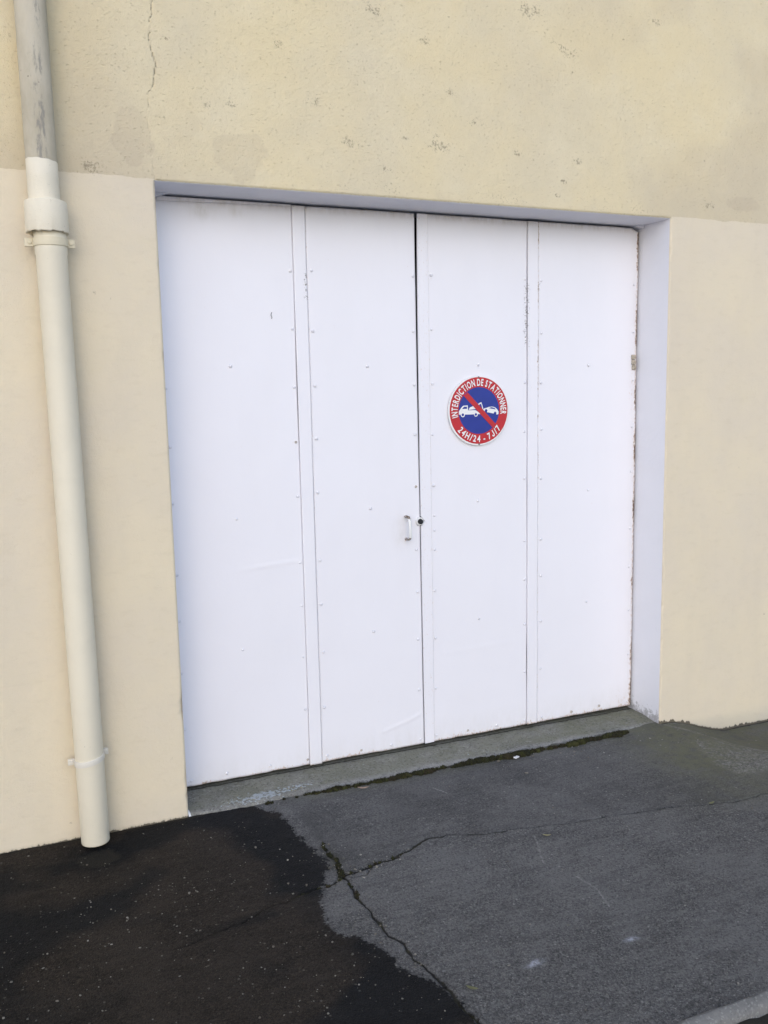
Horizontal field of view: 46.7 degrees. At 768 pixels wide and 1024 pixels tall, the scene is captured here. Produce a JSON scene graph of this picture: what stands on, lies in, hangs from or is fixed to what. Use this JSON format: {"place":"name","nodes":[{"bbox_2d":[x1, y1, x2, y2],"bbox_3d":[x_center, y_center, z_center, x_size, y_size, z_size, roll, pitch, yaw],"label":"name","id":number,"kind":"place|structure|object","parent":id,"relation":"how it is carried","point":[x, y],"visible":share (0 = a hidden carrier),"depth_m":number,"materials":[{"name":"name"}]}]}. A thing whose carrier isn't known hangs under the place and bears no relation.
{"place":"outdoors","nodes":[
{"label":"outdoors","id":0,"kind":"place"},
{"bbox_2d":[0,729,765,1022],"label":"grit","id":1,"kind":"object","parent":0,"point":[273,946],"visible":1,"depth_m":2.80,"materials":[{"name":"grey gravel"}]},
{"bbox_2d":[0,0,767,853],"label":"building","id":2,"kind":"structure","parent":0,"point":[646,120],"depth_m":3.37,"materials":[{"name":"paint"}]},
{"bbox_2d":[13,0,109,847],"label":"downpipe","id":3,"kind":"object","parent":2,"relation":"attached to","point":[46,218],"visible":1,"depth_m":2.91,"materials":[{"name":"beige paint"}]},
{"bbox_2d":[155,196,638,786],"bbox_3d":[0.186,-0.094,3.833,2.240,2.305,0.076,-5,9,-23],"label":"garage door","id":4,"kind":"structure","parent":2,"relation":"in","point":[325,558],"depth_m":3.76,"materials":[{"name":"white paint"}]},
{"bbox_2d":[155,198,309,786],"bbox_3d":[-0.595,-0.043,3.513,0.551,2.286,0.036,-5,9,-23],"label":"door panel","id":5,"kind":"structure","parent":4,"relation":"in","point":[226,270],"depth_m":3.50,"materials":[{"name":"white paint"}]},
{"bbox_2d":[305,206,423,761],"bbox_3d":[-0.057,-0.080,3.726,0.496,2.290,0.075,-5,9,-23],"label":"door panel","id":6,"kind":"structure","parent":4,"relation":"in","point":[360,264],"depth_m":3.72,"materials":[{"name":"white paint"}]},
{"bbox_2d":[427,214,526,740],"bbox_3d":[0.421,-0.119,3.955,0.490,2.297,0.035,-5,9,-23],"label":"door panel","id":7,"kind":"structure","parent":4,"relation":"in","point":[477,266],"depth_m":3.94,"materials":[{"name":"white paint"}]},
{"bbox_2d":[448,376,507,444],"bbox_3d":[0.413,-0.442,3.886,0.300,0.300,0.008,-5,9,-23],"label":"no parking sign","id":8,"kind":"object","parent":4,"relation":"attached to","point":[477,410],"visible":1,"depth_m":3.88,"materials":[{"name":"metal"}]},
{"bbox_2d":[537,222,638,721],"bbox_3d":[0.950,-0.157,4.185,0.552,2.303,0.038,-5,9,-23],"label":"door panel","id":9,"kind":"structure","parent":4,"relation":"in","point":[588,274],"depth_m":4.17,"materials":[{"name":"white paint"}]},
{"bbox_2d":[0,721,767,1023],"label":"pavement","id":10,"kind":"structure","parent":0,"point":[553,959],"depth_m":2.79,"materials":[{"name":"grey asphalt"}]},
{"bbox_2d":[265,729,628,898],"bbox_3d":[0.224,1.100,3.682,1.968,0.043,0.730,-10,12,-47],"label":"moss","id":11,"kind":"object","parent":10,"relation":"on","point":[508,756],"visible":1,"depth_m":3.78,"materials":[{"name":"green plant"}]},
{"bbox_2d":[737,1014,767,1023],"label":"road","id":12,"kind":"structure","parent":0,"point":[763,1019],"depth_m":2.29,"materials":[{"name":"grey asphalt"}]},
{"bbox_2d":[676,989,767,1023],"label":"kerb","id":13,"kind":"structure","parent":12,"relation":"on","point":[753,1006],"depth_m":2.29,"materials":[{"name":"concrete"}]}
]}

